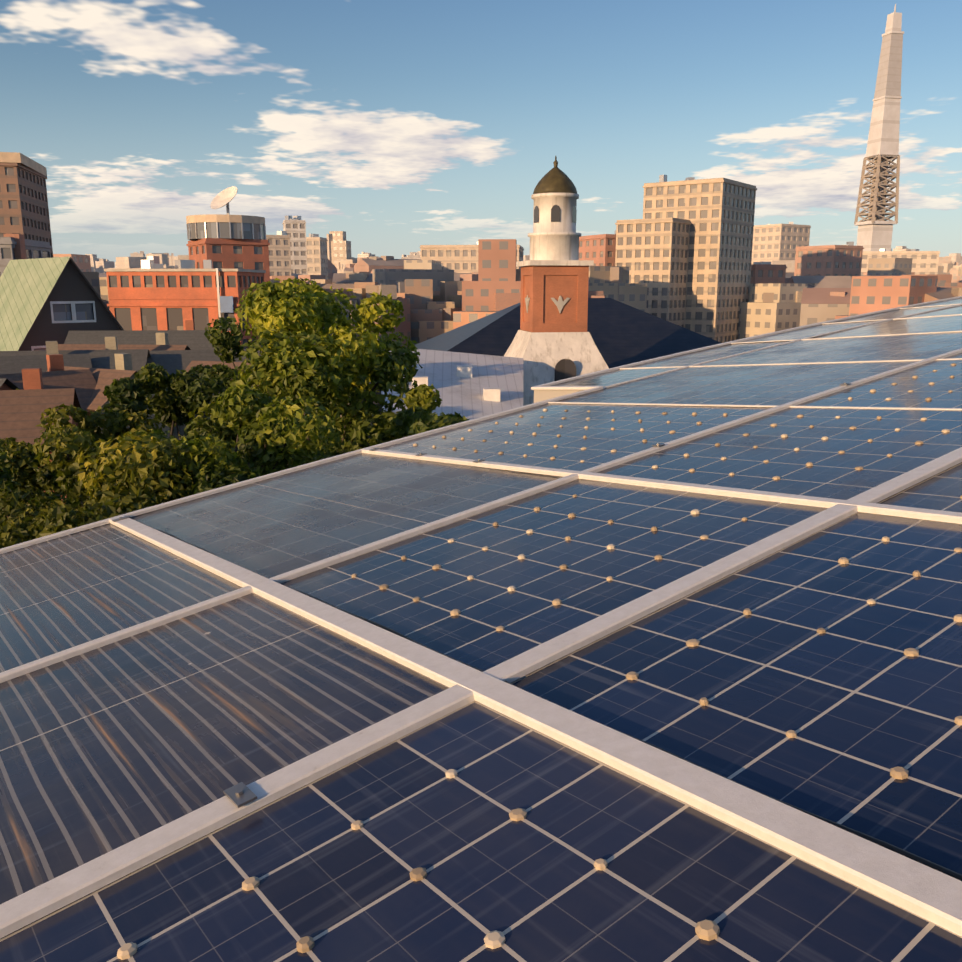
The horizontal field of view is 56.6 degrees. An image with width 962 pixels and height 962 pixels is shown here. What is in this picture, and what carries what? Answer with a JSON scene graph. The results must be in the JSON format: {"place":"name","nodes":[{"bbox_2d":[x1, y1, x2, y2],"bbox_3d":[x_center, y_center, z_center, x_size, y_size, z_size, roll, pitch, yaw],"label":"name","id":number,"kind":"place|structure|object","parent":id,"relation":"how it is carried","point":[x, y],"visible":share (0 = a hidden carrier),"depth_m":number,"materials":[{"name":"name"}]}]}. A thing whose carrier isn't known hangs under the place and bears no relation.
{"place":"outdoors","nodes":[
{"label":"outdoors","id":0,"kind":"place"},
{"bbox_2d":[0,234,51,276],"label":"grey slab building","id":1,"kind":"structure","parent":0,"point":[15,246],"depth_m":136.40,"materials":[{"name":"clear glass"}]},
{"bbox_2d":[0,257,123,350],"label":"gabled house","id":2,"kind":"structure","parent":0,"point":[44,300],"depth_m":108.48,"materials":[{"name":"green metal"}]},
{"bbox_2d":[360,385,381,447],"bbox_3d":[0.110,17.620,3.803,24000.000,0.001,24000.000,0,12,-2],"label":"ground","id":3,"kind":"structure","parent":0,"point":[379,392],"depth_m":139.43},
{"bbox_2d":[0,152,52,257],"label":"high-rise building","id":4,"kind":"structure","parent":3,"relation":"on","point":[24,209],"depth_m":161.68,"materials":[{"name":"concrete"}]},
{"bbox_2d":[0,445,74,523],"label":"tree leaves","id":5,"kind":"object","parent":3,"relation":"on","point":[6,473],"visible":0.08,"depth_m":30.91,"materials":[{"name":"green plant"}]},
{"bbox_2d":[0,403,161,516],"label":"tree leaves","id":6,"kind":"object","parent":3,"relation":"on","point":[28,471],"visible":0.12,"depth_m":40.42,"materials":[{"name":"green plant"}]},
{"bbox_2d":[0,493,161,548],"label":"tree leaves","id":7,"kind":"object","parent":3,"relation":"on","point":[21,531],"visible":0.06,"depth_m":25.64,"materials":[{"name":"green plant"}]},
{"bbox_2d":[0,425,227,538],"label":"tree leaves","id":8,"kind":"object","parent":3,"relation":"on","point":[117,477],"depth_m":26.22,"materials":[{"name":"green plant"}]},
{"bbox_2d":[102,362,227,438],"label":"tree leaves","id":9,"kind":"object","parent":3,"relation":"on","point":[183,394],"depth_m":45.84,"materials":[{"name":"green plant"}]},
{"bbox_2d":[0,320,351,503],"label":"rooftops","id":10,"kind":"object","parent":3,"relation":"on","point":[81,369],"depth_m":72.95,"materials":[{"name":"stone"}]},
{"bbox_2d":[104,238,269,348],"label":"orange brick building","id":11,"kind":"structure","parent":3,"relation":"on","point":[206,283],"depth_m":145.86,"materials":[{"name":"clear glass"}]},
{"bbox_2d":[186,186,265,239],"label":"glazed drum with dish","id":12,"kind":"object","parent":11,"relation":"on","point":[228,226],"visible":0.96,"depth_m":169.27,"materials":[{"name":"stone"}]},
{"bbox_2d":[71,384,339,513],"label":"tree leaves","id":13,"kind":"object","parent":3,"relation":"on","point":[251,413],"depth_m":29.64,"materials":[{"name":"green plant"}]},
{"bbox_2d":[175,460,255,499],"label":"tree leaves","id":14,"kind":"object","parent":3,"relation":"on","point":[204,485],"depth_m":25.94,"materials":[{"name":"green plant"}]},
{"bbox_2d":[189,316,312,444],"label":"tree leaves","id":15,"kind":"object","parent":3,"relation":"on","point":[226,345],"depth_m":57.82,"materials":[{"name":"green plant"}]},
{"bbox_2d":[266,231,290,275],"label":"tan tower","id":16,"kind":"structure","parent":3,"relation":"on","point":[279,256],"depth_m":289.94,"materials":[{"name":"beige concrete"}]},
{"bbox_2d":[282,216,307,278],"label":"white tower","id":17,"kind":"structure","parent":3,"relation":"on","point":[295,227],"depth_m":317.81,"materials":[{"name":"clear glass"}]},
{"bbox_2d":[180,277,422,473],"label":"tree leaves","id":18,"kind":"object","parent":3,"relation":"on","point":[286,363],"depth_m":40.42,"materials":[{"name":"green plant"}]},
{"bbox_2d":[306,234,327,278],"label":"white tower","id":19,"kind":"structure","parent":3,"relation":"on","point":[317,256],"depth_m":347.79,"materials":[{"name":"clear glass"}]},
{"bbox_2d":[325,384,468,456],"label":"tree leaves","id":20,"kind":"object","parent":3,"relation":"on","point":[420,400],"visible":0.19,"depth_m":38.18,"materials":[{"name":"green plant"}]},
{"bbox_2d":[407,412,467,435],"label":"tree leaves","id":21,"kind":"object","parent":3,"relation":"on","point":[442,419],"depth_m":26.73,"materials":[{"name":"green plant"}]},
{"bbox_2d":[420,242,523,272],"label":"building","id":22,"kind":"structure","parent":3,"relation":"on","point":[460,258],"depth_m":321.11,"materials":[{"name":"beige concrete"}]},
{"bbox_2d":[53,231,961,383],"bbox_3d":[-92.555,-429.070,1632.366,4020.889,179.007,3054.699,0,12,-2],"label":"city blocks","id":23,"kind":"structure","parent":3,"relation":"on","point":[433,297],"depth_m":198.25,"materials":[{"name":"brown brick"}]},
{"bbox_2d":[579,230,615,265],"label":"red brick block","id":24,"kind":"structure","parent":3,"relation":"on","point":[600,250],"depth_m":244.63,"materials":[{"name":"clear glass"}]},
{"bbox_2d":[615,175,756,342],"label":"high-rise building","id":25,"kind":"structure","parent":3,"relation":"on","point":[684,250],"depth_m":222.73,"materials":[{"name":"concrete"}]},
{"bbox_2d":[751,222,810,263],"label":"building","id":26,"kind":"structure","parent":3,"relation":"on","point":[771,242],"depth_m":412.60,"materials":[{"name":"beige concrete"}]},
{"bbox_2d":[794,242,863,275],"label":"red block","id":27,"kind":"structure","parent":3,"relation":"on","point":[834,260],"depth_m":297.60,"materials":[{"name":"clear glass"}]},
{"bbox_2d":[854,4,903,250],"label":"tapered skyscraper","id":28,"kind":"structure","parent":3,"relation":"on","point":[875,229],"depth_m":591.28,"materials":[{"name":"white concrete"}]},
{"bbox_2d":[861,249,939,275],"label":"cream block","id":29,"kind":"structure","parent":3,"relation":"on","point":[925,262],"depth_m":374.29,"materials":[{"name":"beige concrete"}]},
{"bbox_2d":[381,349,522,419],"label":"pale shed roof","id":30,"kind":"structure","parent":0,"point":[470,386],"depth_m":69.04,"materials":[{"name":"metal"}]},
{"bbox_2d":[0,296,961,938],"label":"solar frame bars","id":31,"kind":"object","parent":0,"point":[920,890],"visible":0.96,"depth_m":2.29,"materials":[{"name":"silver metal"}]},
{"bbox_2d":[0,298,961,961],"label":"solar panels","id":32,"kind":"object","parent":31,"relation":"in","point":[114,746],"visible":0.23,"depth_m":2.33,"materials":[{"name":"blue glass"}]},
{"bbox_2d":[117,363,961,959],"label":"solar panel studs","id":33,"kind":"object","parent":32,"relation":"on","point":[705,929],"visible":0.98,"depth_m":2.05,"materials":[{"name":"metal"}]},
{"bbox_2d":[133,519,961,880],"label":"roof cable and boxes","id":34,"kind":"object","parent":31,"relation":"attached to","point":[913,857],"visible":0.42,"depth_m":1.58,"materials":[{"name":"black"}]},
{"bbox_2d":[0,0,961,263],"label":"sky","id":35,"kind":"structure","parent":0,"point":[398,127],"materials":[{"name":"blue"}]},
{"bbox_2d":[504,156,608,405],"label":"domed tower","id":36,"kind":"structure","parent":0,"point":[552,341],"depth_m":79.93,"materials":[{"name":"brick"}]},
{"bbox_2d":[415,298,720,368],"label":"roof","id":37,"kind":"structure","parent":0,"point":[621,333],"depth_m":103.43,"materials":[{"name":"stone"}]},
{"bbox_2d":[534,306,955,406],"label":"solar building walls","id":38,"kind":"structure","parent":0,"point":[541,395],"depth_m":8.12,"materials":[{"name":"beige concrete"}]},
{"bbox_2d":[750,262,786,283],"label":"building","id":39,"kind":"structure","parent":0,"point":[765,272],"depth_m":256.33,"materials":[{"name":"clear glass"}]}
]}

